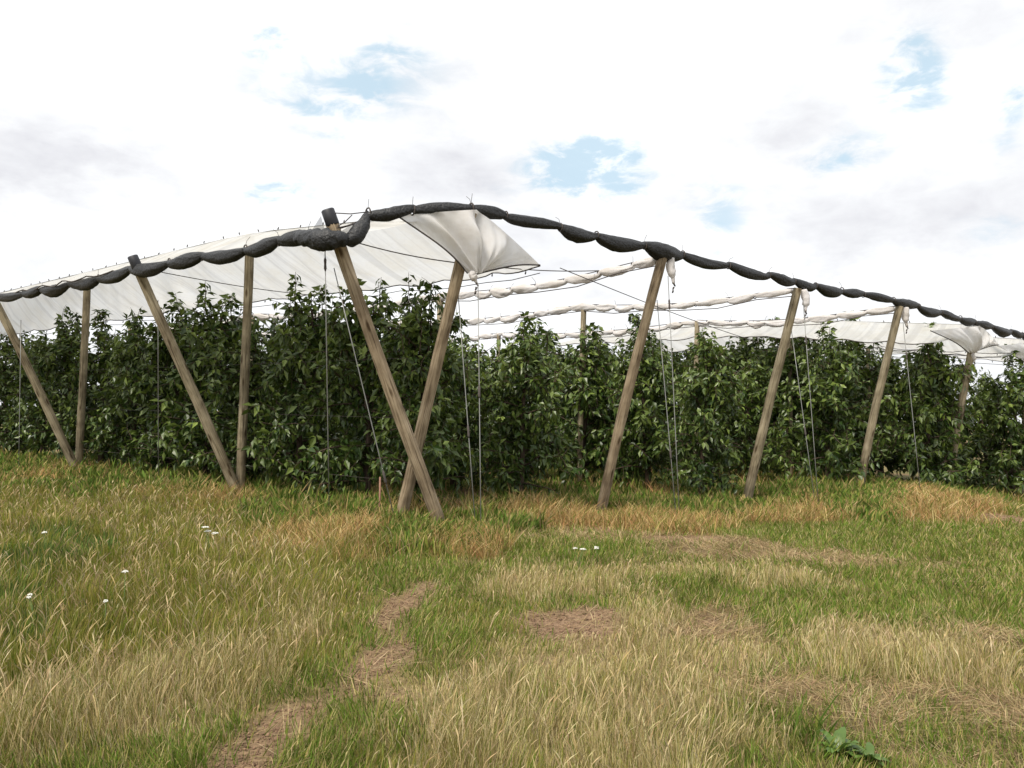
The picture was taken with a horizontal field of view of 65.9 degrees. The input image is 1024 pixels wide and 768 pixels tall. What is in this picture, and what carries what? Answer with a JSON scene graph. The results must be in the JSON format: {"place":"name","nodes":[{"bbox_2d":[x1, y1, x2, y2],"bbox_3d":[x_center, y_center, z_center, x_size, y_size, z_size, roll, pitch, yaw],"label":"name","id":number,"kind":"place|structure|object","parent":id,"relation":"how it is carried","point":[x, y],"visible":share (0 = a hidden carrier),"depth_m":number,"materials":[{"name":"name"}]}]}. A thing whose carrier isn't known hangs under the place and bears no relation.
{"place":"outdoors","nodes":[
{"label":"outdoors","id":0,"kind":"place"},
{"bbox_2d":[0,451,1023,767],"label":"short grass","id":1,"kind":"structure","parent":0,"point":[876,599],"depth_m":6.32,"materials":[{"name":"plant"}]},
{"bbox_2d":[0,499,1023,767],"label":"straw grass","id":2,"kind":"structure","parent":0,"point":[920,663],"depth_m":4.49,"materials":[{"name":"plant"}]},
{"bbox_2d":[0,464,1023,767],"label":"meadow grass","id":3,"kind":"structure","parent":0,"point":[18,512],"depth_m":6.42,"materials":[{"name":"plant"}]},
{"bbox_2d":[0,406,1023,767],"bbox_3d":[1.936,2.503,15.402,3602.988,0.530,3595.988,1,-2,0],"label":"ground","id":4,"kind":"structure","parent":0,"point":[368,658],"depth_m":5.15,"materials":[{"name":"soil"}]},
{"bbox_2d":[0,334,19,450],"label":"fruit tree","id":5,"kind":"object","parent":4,"relation":"on","point":[5,345],"visible":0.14,"depth_m":24.48,"materials":[{"name":"green plant"}]},
{"bbox_2d":[18,329,20,466],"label":"anchor wire","id":6,"kind":"object","parent":4,"relation":"on","point":[19,395],"visible":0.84,"depth_m":18.14,"materials":[{"name":"grey"}]},
{"bbox_2d":[0,330,48,455],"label":"fruit tree","id":7,"kind":"object","parent":4,"relation":"on","point":[13,444],"visible":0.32,"depth_m":23.35,"materials":[{"name":"green plant"}]},
{"bbox_2d":[26,593,34,625],"bbox_3d":[-3.330,1.614,5.466,0.062,0.325,0.062,1,-2,0],"label":"white flower","id":8,"kind":"object","parent":4,"relation":"on","point":[28,596],"visible":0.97,"depth_m":5.47,"materials":[{"name":"grey plant"}]},
{"bbox_2d":[0,303,77,469],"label":"leaning post","id":9,"kind":"object","parent":4,"relation":"on","point":[48,410],"visible":0.79,"depth_m":18.83,"materials":[{"name":"brown wood"}]},
{"bbox_2d":[0,327,88,455],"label":"fruit tree","id":10,"kind":"object","parent":4,"relation":"on","point":[29,394],"visible":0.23,"depth_m":22.13,"materials":[{"name":"green plant"}]},
{"bbox_2d":[13,305,112,458],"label":"fruit tree","id":11,"kind":"object","parent":4,"relation":"on","point":[66,344],"visible":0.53,"depth_m":21.08,"materials":[{"name":"green plant"}]},
{"bbox_2d":[0,513,151,672],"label":"lush grass","id":12,"kind":"structure","parent":4,"relation":"on","point":[52,547],"depth_m":7.40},
{"bbox_2d":[75,290,90,464],"bbox_3d":[-10.686,-0.107,19.666,0.196,5.278,0.217,1,-2,0],"label":"upright post","id":13,"kind":"object","parent":4,"relation":"on","point":[80,427],"visible":0.72,"depth_m":19.60,"materials":[{"name":"brown wood"}]},
{"bbox_2d":[49,309,142,463],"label":"fruit tree","id":14,"kind":"object","parent":4,"relation":"on","point":[97,368],"visible":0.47,"depth_m":20.31,"materials":[{"name":"green plant"}]},
{"bbox_2d":[81,307,164,467],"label":"fruit tree","id":15,"kind":"object","parent":4,"relation":"on","point":[111,430],"visible":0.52,"depth_m":19.04,"materials":[{"name":"green plant"}]},
{"bbox_2d":[158,329,158,475],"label":"anchor wire","id":16,"kind":"object","parent":4,"relation":"on","point":[158,402],"visible":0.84,"depth_m":14.78,"materials":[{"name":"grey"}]},
{"bbox_2d":[101,292,237,471],"bbox_3d":[-7.677,0.116,18.368,3.006,4.490,3.309,2,-2,-14],"label":"fruit tree","id":17,"kind":"object","parent":4,"relation":"on","point":[140,383],"visible":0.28,"depth_m":17.89,"materials":[{"name":"green plant"}]},
{"bbox_2d":[128,254,240,490],"bbox_3d":[-5.954,0.067,14.641,0.232,5.118,0.216,-26,13,-31],"label":"leaning post","id":18,"kind":"object","parent":4,"relation":"on","point":[191,388],"visible":0.84,"depth_m":14.56,"materials":[{"name":"brown wood"}]},
{"bbox_2d":[161,272,323,296],"bbox_3d":[-5.119,-1.930,15.614,0.014,0.092,3.780,-1,-3,39],"label":"cross wire","id":19,"kind":"object","parent":18,"relation":"attached to","point":[228,284],"visible":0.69,"depth_m":15.12,"materials":[{"name":"grey"}]},
{"bbox_2d":[131,282,274,477],"bbox_3d":[-6.479,0.079,17.416,3.245,4.613,2.868,3,-3,-33],"label":"fruit tree","id":20,"kind":"object","parent":4,"relation":"on","point":[219,330],"visible":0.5,"depth_m":17.09,"materials":[{"name":"green plant"}]},
{"bbox_2d":[202,526,217,548],"bbox_3d":[-3.091,1.652,8.065,0.169,0.407,0.098,3,-3,-28],"label":"white flower","id":21,"kind":"object","parent":4,"relation":"on","point":[206,531],"visible":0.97,"depth_m":8.06,"materials":[{"name":"grey plant"}]},
{"bbox_2d":[179,314,304,481],"bbox_3d":[-5.443,0.428,16.372,2.578,3.749,2.317,2,-2,-17],"label":"fruit tree","id":22,"kind":"object","parent":4,"relation":"on","point":[229,391],"visible":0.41,"depth_m":16.14,"materials":[{"name":"green plant"}]},
{"bbox_2d":[236,255,253,490],"bbox_3d":[-5.176,-0.207,15.298,0.226,5.363,0.186,0,-3,36],"label":"upright post","id":23,"kind":"object","parent":4,"relation":"on","point":[245,360],"visible":0.77,"depth_m":15.22,"materials":[{"name":"brown wood"}]},
{"bbox_2d":[77,408,391,417],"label":"trellis wire","id":24,"kind":"object","parent":23,"relation":"attached to","point":[282,414],"visible":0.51,"depth_m":14.17,"materials":[{"name":"grey"}]},
{"bbox_2d":[85,358,399,370],"bbox_3d":[-6.263,-0.372,16.164,11.800,0.027,0.005,-1,-3,38],"label":"trellis wire","id":25,"kind":"object","parent":23,"relation":"attached to","point":[269,363],"visible":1,"depth_m":14.81,"materials":[{"name":"grey"}]},
{"bbox_2d":[83,449,402,481],"bbox_3d":[-6.305,1.576,16.084,11.800,0.027,0.005,-1,-3,38],"label":"trellis wire","id":26,"kind":"object","parent":23,"relation":"attached to","point":[262,467],"visible":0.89,"depth_m":14.75,"materials":[{"name":"grey"}]},
{"bbox_2d":[235,338,296,465],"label":"fruit tree","id":27,"kind":"object","parent":4,"relation":"on","point":[271,403],"visible":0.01,"depth_m":21.11,"materials":[{"name":"green plant"}]},
{"bbox_2d":[230,272,363,491],"bbox_3d":[-3.906,0.113,15.164,2.769,4.471,2.447,2,-3,-21],"label":"fruit tree","id":28,"kind":"object","parent":4,"relation":"on","point":[291,332],"visible":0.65,"depth_m":14.90,"materials":[{"name":"green plant"}]},
{"bbox_2d":[271,323,339,470],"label":"fruit tree","id":29,"kind":"object","parent":4,"relation":"on","point":[287,445],"visible":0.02,"depth_m":20.19,"materials":[{"name":"green plant"}]},
{"bbox_2d":[324,251,329,506],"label":"anchor wire","id":30,"kind":"object","parent":4,"relation":"on","point":[325,266],"visible":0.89,"depth_m":11.16,"materials":[{"name":"grey"}]},
{"bbox_2d":[313,347,386,477],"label":"fruit tree","id":31,"kind":"object","parent":4,"relation":"on","point":[336,428],"visible":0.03,"depth_m":18.98,"materials":[{"name":"green plant"}]},
{"bbox_2d":[285,278,420,498],"bbox_3d":[-2.732,0.165,14.364,2.717,4.339,2.401,2,-3,-21],"label":"fruit tree","id":32,"kind":"object","parent":4,"relation":"on","point":[352,453],"visible":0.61,"depth_m":14.02,"materials":[{"name":"green plant"}]},
{"bbox_2d":[334,268,392,511],"bbox_3d":[-2.031,0.203,10.958,0.986,3.616,0.040,1,-2,-5],"label":"anchor wire","id":33,"kind":"object","parent":4,"relation":"on","point":[384,476],"visible":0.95,"depth_m":10.95,"materials":[{"name":"grey"}]},
{"bbox_2d":[378,477,380,506],"bbox_3d":[-2.071,1.804,12.359,0.035,0.700,0.033,0,-3,22],"label":"thin stake","id":34,"kind":"object","parent":4,"relation":"on","point":[379,491],"visible":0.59,"depth_m":12.35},
{"bbox_2d":[321,207,445,521],"bbox_3d":[-1.766,-0.006,11.371,0.239,5.158,0.229,-24,12,-32],"label":"leaning post","id":35,"kind":"object","parent":4,"relation":"on","point":[403,425],"visible":0.88,"depth_m":11.26,"materials":[{"name":"brown wood"}]},
{"bbox_2d":[360,243,453,262],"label":"cross wire","id":36,"kind":"object","parent":35,"relation":"attached to","point":[406,254],"visible":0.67,"depth_m":11.52,"materials":[{"name":"grey"}]},
{"bbox_2d":[357,325,465,481],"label":"fruit tree","id":37,"kind":"object","parent":4,"relation":"on","point":[395,326],"visible":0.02,"depth_m":18.24,"materials":[{"name":"green plant"}]},
{"bbox_2d":[346,272,489,506],"bbox_3d":[-1.543,0.185,13.299,2.226,4.159,2.117,0,-3,25],"label":"fruit tree","id":38,"kind":"object","parent":4,"relation":"on","point":[417,334],"visible":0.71,"depth_m":13.22,"materials":[{"name":"green plant"}]},
{"bbox_2d":[397,213,476,513],"bbox_3d":[-1.217,-0.075,12.142,0.225,5.181,0.216,19,9,38],"label":"leaning post","id":39,"kind":"object","parent":4,"relation":"on","point":[427,402],"visible":0.73,"depth_m":12.08,"materials":[{"name":"brown wood"}]},
{"bbox_2d":[0,198,473,301],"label":"furled net","id":40,"kind":"object","parent":39,"relation":"attached to","point":[318,237],"visible":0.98,"depth_m":11.91,"materials":[{"name":"grey"}]},
{"bbox_2d":[0,210,539,339],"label":"rain cover","id":41,"kind":"object","parent":39,"relation":"attached to","point":[480,245],"visible":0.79,"depth_m":15.52,"materials":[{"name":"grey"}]},
{"bbox_2d":[507,268,597,271],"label":"cross wire","id":42,"kind":"object","parent":41,"relation":"attached to","point":[553,270],"visible":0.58,"depth_m":13.86,"materials":[{"name":"grey"}]},
{"bbox_2d":[466,196,1023,339],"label":"furled net","id":43,"kind":"object","parent":39,"relation":"attached to","point":[655,250],"visible":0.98,"depth_m":14.62,"materials":[{"name":"grey"}]},
{"bbox_2d":[434,294,443,488],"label":"upright post","id":44,"kind":"object","parent":4,"relation":"on","point":[438,311],"visible":0.07,"depth_m":17.38,"materials":[{"name":"brown wood"}]},
{"bbox_2d":[131,257,675,329],"bbox_3d":[-4.951,-1.948,20.133,19.839,0.799,0.303,-1,-3,38],"label":"furled cover","id":45,"kind":"object","parent":44,"relation":"attached to","point":[501,292],"visible":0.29,"depth_m":15.52,"materials":[{"name":"plastic"}]},
{"bbox_2d":[446,336,473,449],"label":"fruit tree","id":46,"kind":"object","parent":4,"relation":"on","point":[450,341],"visible":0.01,"depth_m":23.06,"materials":[{"name":"green plant"}]},
{"bbox_2d":[458,297,475,521],"bbox_3d":[-0.672,0.349,11.689,0.040,3.528,0.715,3,-3,-33],"label":"anchor wire","id":47,"kind":"object","parent":4,"relation":"on","point":[468,433],"visible":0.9,"depth_m":11.64,"materials":[{"name":"grey"}]},
{"bbox_2d":[427,332,516,493],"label":"fruit tree","id":48,"kind":"object","parent":4,"relation":"on","point":[461,427],"visible":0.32,"depth_m":17.00,"materials":[{"name":"green plant"}]},
{"bbox_2d":[478,287,480,524],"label":"anchor wire","id":49,"kind":"object","parent":4,"relation":"on","point":[479,393],"visible":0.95,"depth_m":11.31,"materials":[{"name":"grey"}]},
{"bbox_2d":[469,341,492,432],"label":"fruit tree","id":50,"kind":"object","parent":4,"relation":"on","point":[483,362],"visible":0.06,"depth_m":27.40,"materials":[{"name":"green plant"}]},
{"bbox_2d":[462,353,519,471],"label":"fruit tree","id":51,"kind":"object","parent":4,"relation":"on","point":[493,365],"visible":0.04,"depth_m":21.94,"materials":[{"name":"green plant"}]},
{"bbox_2d":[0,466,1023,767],"bbox_3d":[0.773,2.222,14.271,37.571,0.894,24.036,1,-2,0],"label":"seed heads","id":52,"kind":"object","parent":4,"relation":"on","point":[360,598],"visible":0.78,"depth_m":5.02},
{"bbox_2d":[0,449,1023,567],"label":"dead weeds","id":53,"kind":"object","parent":4,"relation":"on","point":[933,502],"visible":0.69,"depth_m":12.75,"materials":[{"name":"brown plant"}]},
{"bbox_2d":[0,447,1023,751],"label":"leafy weeds","id":54,"kind":"object","parent":4,"relation":"on","point":[852,489],"visible":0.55,"depth_m":14.52,"materials":[{"name":"green plant"}]},
{"bbox_2d":[0,481,1023,767],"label":"mown hay","id":55,"kind":"object","parent":4,"relation":"on","point":[838,687],"visible":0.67,"depth_m":4.76,"materials":[{"name":"brown plant"}]},
{"bbox_2d":[471,311,584,498],"bbox_3d":[0.304,0.507,16.175,2.362,4.045,2.497,1,-2,17],"label":"fruit tree","id":56,"kind":"object","parent":4,"relation":"on","point":[519,383],"visible":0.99,"depth_m":15.98,"materials":[{"name":"green plant"}]},
{"bbox_2d":[485,317,577,477],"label":"fruit tree","id":57,"kind":"object","parent":4,"relation":"on","point":[538,399],"visible":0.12,"depth_m":21.00,"materials":[{"name":"green plant"}]},
{"bbox_2d":[537,345,589,467],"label":"fruit tree","id":58,"kind":"object","parent":4,"relation":"on","point":[557,348],"visible":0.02,"depth_m":25.09,"materials":[{"name":"green plant"}]},
{"bbox_2d":[573,547,585,568],"bbox_3d":[0.718,1.867,8.418,0.142,0.248,0.088,1,-2,0],"label":"white flower","id":59,"kind":"object","parent":4,"relation":"on","point":[583,549],"visible":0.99,"depth_m":8.41,"materials":[{"name":"grey plant"}]},
{"bbox_2d":[577,310,585,481],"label":"upright post","id":60,"kind":"object","parent":4,"relation":"on","point":[581,368],"visible":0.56,"depth_m":19.56,"materials":[{"name":"brown wood"}]},
{"bbox_2d":[257,288,809,336],"bbox_3d":[-1.633,-1.672,22.411,19.709,0.822,0.329,-1,-3,38],"label":"furled cover","id":61,"kind":"object","parent":60,"relation":"attached to","point":[607,307],"visible":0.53,"depth_m":18.68,"materials":[{"name":"plastic"}]},
{"bbox_2d":[516,322,648,484],"bbox_3d":[1.724,0.559,20.002,3.271,4.189,3.404,2,-2,-17],"label":"fruit tree","id":62,"kind":"object","parent":4,"relation":"on","point":[590,394],"visible":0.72,"depth_m":19.45,"materials":[{"name":"green plant"}]},
{"bbox_2d":[549,338,635,468],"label":"fruit tree","id":63,"kind":"object","parent":4,"relation":"on","point":[602,382],"visible":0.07,"depth_m":23.99,"materials":[{"name":"green plant"}]},
{"bbox_2d":[567,342,622,436],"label":"fruit tree","id":64,"kind":"object","parent":4,"relation":"on","point":[604,355],"visible":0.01,"depth_m":28.65,"materials":[{"name":"green plant"}]},
{"bbox_2d":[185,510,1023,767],"bbox_3d":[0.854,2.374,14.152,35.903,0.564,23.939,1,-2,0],"label":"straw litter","id":65,"kind":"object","parent":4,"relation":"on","point":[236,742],"visible":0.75,"depth_m":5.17,"materials":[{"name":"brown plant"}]},
{"bbox_2d":[203,513,1021,767],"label":"soil clods","id":66,"kind":"object","parent":4,"relation":"on","point":[349,688],"visible":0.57,"depth_m":5.17,"materials":[{"name":"brown soil"}]},
{"bbox_2d":[596,258,666,510],"bbox_3d":[2.112,0.232,14.390,0.218,5.193,0.211,18,8,38],"label":"leaning post","id":67,"kind":"object","parent":4,"relation":"on","point":[626,398],"visible":0.83,"depth_m":14.29,"materials":[{"name":"brown wood"}]},
{"bbox_2d":[591,313,695,490],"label":"fruit tree","id":68,"kind":"object","parent":4,"relation":"on","point":[641,414],"visible":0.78,"depth_m":18.57,"materials":[{"name":"green plant"}]},
{"bbox_2d":[614,340,678,410],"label":"fruit tree","id":69,"kind":"object","parent":4,"relation":"on","point":[626,352],"visible":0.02,"depth_m":27.39,"materials":[{"name":"green plant"}]},
{"bbox_2d":[611,331,684,474],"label":"fruit tree","id":70,"kind":"object","parent":4,"relation":"on","point":[667,356],"visible":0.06,"depth_m":23.01,"materials":[{"name":"green plant"}]},
{"bbox_2d":[657,301,675,510],"bbox_3d":[2.698,0.426,13.791,0.040,3.919,0.840,2,-2,-17],"label":"anchor wire","id":71,"kind":"object","parent":4,"relation":"on","point":[666,409],"visible":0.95,"depth_m":13.77,"materials":[{"name":"grey"}]},
{"bbox_2d":[668,278,678,505],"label":"anchor wire","id":72,"kind":"object","parent":4,"relation":"on","point":[669,307],"visible":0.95,"depth_m":13.67,"materials":[{"name":"grey"}]},
{"bbox_2d":[669,351,691,422],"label":"fruit tree","id":73,"kind":"object","parent":4,"relation":"on","point":[687,356],"visible":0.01,"depth_m":30.42,"materials":[{"name":"green plant"}]},
{"bbox_2d":[659,342,710,466],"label":"fruit tree","id":74,"kind":"object","parent":4,"relation":"on","point":[680,361],"visible":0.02,"depth_m":26.21,"materials":[{"name":"green plant"}]},
{"bbox_2d":[693,321,699,469],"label":"upright post","id":75,"kind":"object","parent":4,"relation":"on","point":[697,328],"visible":0.13,"depth_m":21.87,"materials":[{"name":"brown wood"}]},
{"bbox_2d":[448,306,909,342],"bbox_3d":[1.676,-1.503,24.689,19.534,0.771,0.325,-1,-3,38],"label":"furled cover","id":76,"kind":"object","parent":75,"relation":"attached to","point":[754,324],"visible":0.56,"depth_m":21.08,"materials":[{"name":"plastic"}]},
{"bbox_2d":[654,327,755,497],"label":"fruit tree","id":77,"kind":"object","parent":4,"relation":"on","point":[713,374],"visible":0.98,"depth_m":16.85,"materials":[{"name":"green plant"}]},
{"bbox_2d":[668,336,743,469],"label":"fruit tree","id":78,"kind":"object","parent":4,"relation":"on","point":[729,423],"visible":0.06,"depth_m":22.01,"materials":[{"name":"green plant"}]},
{"bbox_2d":[711,337,786,471],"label":"fruit tree","id":79,"kind":"object","parent":4,"relation":"on","point":[743,349],"visible":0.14,"depth_m":25.24,"materials":[{"name":"green plant"}]},
{"bbox_2d":[713,356,797,481],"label":"fruit tree","id":80,"kind":"object","parent":4,"relation":"on","point":[747,430],"visible":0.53,"depth_m":20.97,"materials":[{"name":"green plant"}]},
{"bbox_2d":[744,287,801,498],"bbox_3d":[5.434,0.438,16.678,0.226,4.994,0.218,16,7,38],"label":"leaning post","id":81,"kind":"object","parent":4,"relation":"on","point":[769,402],"visible":0.86,"depth_m":16.61,"materials":[{"name":"brown wood"}]},
{"bbox_2d":[735,317,826,475],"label":"fruit tree","id":82,"kind":"object","parent":4,"relation":"on","point":[768,354],"visible":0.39,"depth_m":23.86,"materials":[{"name":"green plant"}]},
{"bbox_2d":[787,339,792,473],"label":"upright post","id":83,"kind":"object","parent":4,"relation":"on","point":[791,413],"visible":0.3,"depth_m":24.05,"materials":[{"name":"brown wood"}]},
{"bbox_2d":[791,332,813,494],"bbox_3d":[5.924,0.572,16.107,0.040,3.868,0.874,2,-2,-17],"label":"anchor wire","id":84,"kind":"object","parent":4,"relation":"on","point":[805,433],"visible":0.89,"depth_m":16.06,"materials":[{"name":"grey"}]},
{"bbox_2d":[803,302,818,504],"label":"anchor wire","id":85,"kind":"object","parent":4,"relation":"on","point":[810,397],"visible":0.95,"depth_m":15.98,"materials":[{"name":"grey"}]},
{"bbox_2d":[767,321,892,482],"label":"fruit tree","id":86,"kind":"object","parent":4,"relation":"on","point":[828,409],"visible":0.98,"depth_m":19.88,"materials":[{"name":"green plant"}]},
{"bbox_2d":[813,727,864,765],"bbox_3d":[1.572,1.740,3.809,0.219,0.116,0.270,2,-3,-22],"label":"dock plant","id":87,"kind":"object","parent":4,"relation":"on","point":[841,732],"visible":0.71,"depth_m":3.82,"materials":[{"name":"green plant"}]},
{"bbox_2d":[795,311,907,479],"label":"fruit tree","id":88,"kind":"object","parent":4,"relation":"on","point":[871,373],"visible":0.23,"depth_m":23.00,"materials":[{"name":"green plant"}]},
{"bbox_2d":[815,354,909,477],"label":"fruit tree","id":89,"kind":"object","parent":4,"relation":"on","point":[891,461],"visible":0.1,"depth_m":26.11,"materials":[{"name":"green plant"}]},
{"bbox_2d":[866,349,870,472],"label":"upright post","id":90,"kind":"object","parent":4,"relation":"on","point":[869,386],"visible":0.06,"depth_m":26.29,"materials":[{"name":"brown wood"}]},
{"bbox_2d":[847,742,890,767],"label":"dock plant","id":91,"kind":"object","parent":4,"relation":"on","point":[869,746],"visible":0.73,"depth_m":3.72,"materials":[{"name":"green plant"}]},
{"bbox_2d":[856,306,903,483],"bbox_3d":[8.751,0.534,18.948,0.220,4.868,0.216,14,6,38],"label":"leaning post","id":92,"kind":"object","parent":4,"relation":"on","point":[877,397],"visible":0.87,"depth_m":18.85,"materials":[{"name":"brown wood"}]},
{"bbox_2d":[856,354,919,478],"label":"fruit tree","id":93,"kind":"object","parent":4,"relation":"on","point":[892,393],"visible":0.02,"depth_m":29.72,"materials":[{"name":"green plant"}]},
{"bbox_2d":[903,323,919,485],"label":"anchor wire","id":94,"kind":"object","parent":4,"relation":"on","point":[911,402],"visible":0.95,"depth_m":18.25,"materials":[{"name":"grey"}]},
{"bbox_2d":[865,322,987,486],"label":"fruit tree","id":95,"kind":"object","parent":4,"relation":"on","point":[926,375],"visible":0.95,"depth_m":21.08,"materials":[{"name":"green plant"}]},
{"bbox_2d":[875,351,984,485],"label":"fruit tree","id":96,"kind":"object","parent":4,"relation":"on","point":[965,431],"visible":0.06,"depth_m":25.12,"materials":[{"name":"green plant"}]},
{"bbox_2d":[893,378,981,484],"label":"fruit tree","id":97,"kind":"object","parent":4,"relation":"on","point":[966,453],"visible":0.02,"depth_m":27.87,"materials":[{"name":"green plant"}]},
{"bbox_2d":[951,353,972,458],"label":"upright post","id":98,"kind":"object","parent":4,"relation":"on","point":[962,398],"visible":0.4,"depth_m":21.17,"materials":[{"name":"brown wood"}]},
{"bbox_2d":[557,318,1010,365],"bbox_3d":[7.600,-1.205,24.801,13.294,1.691,4.015,-1,-3,39],"label":"rain cover","id":99,"kind":"object","parent":98,"relation":"on","point":[973,339],"visible":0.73,"depth_m":22.54,"materials":[{"name":"grey"}]},
{"bbox_2d":[954,372,1012,484],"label":"fruit tree","id":100,"kind":"object","parent":4,"relation":"on","point":[987,460],"visible":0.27,"depth_m":27.79,"materials":[{"name":"green plant"}]},
{"bbox_2d":[960,344,1023,495],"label":"fruit tree","id":101,"kind":"object","parent":4,"relation":"on","point":[1011,456],"visible":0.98,"depth_m":22.67,"materials":[{"name":"green plant"}]},
{"bbox_2d":[1018,407,1023,492],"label":"fruit tree","id":102,"kind":"object","parent":4,"relation":"on","point":[1022,422],"visible":0.14,"depth_m":23.50,"materials":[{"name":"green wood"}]},
{"bbox_2d":[686,336,1023,366],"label":"rain cover","id":103,"kind":"object","parent":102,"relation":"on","point":[1013,344],"visible":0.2,"depth_m":23.59,"materials":[{"name":"grey"}]},
{"bbox_2d":[0,0,1023,422],"label":"sky","id":104,"kind":"structure","parent":0,"point":[877,146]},
{"bbox_2d":[560,268,788,351],"bbox_3d":[4.021,-1.392,16.924,0.014,0.695,9.742,-1,-3,41],"label":"cross wire","id":105,"kind":"object","parent":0,"point":[664,309],"visible":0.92,"depth_m":15.82,"materials":[{"name":"grey"}]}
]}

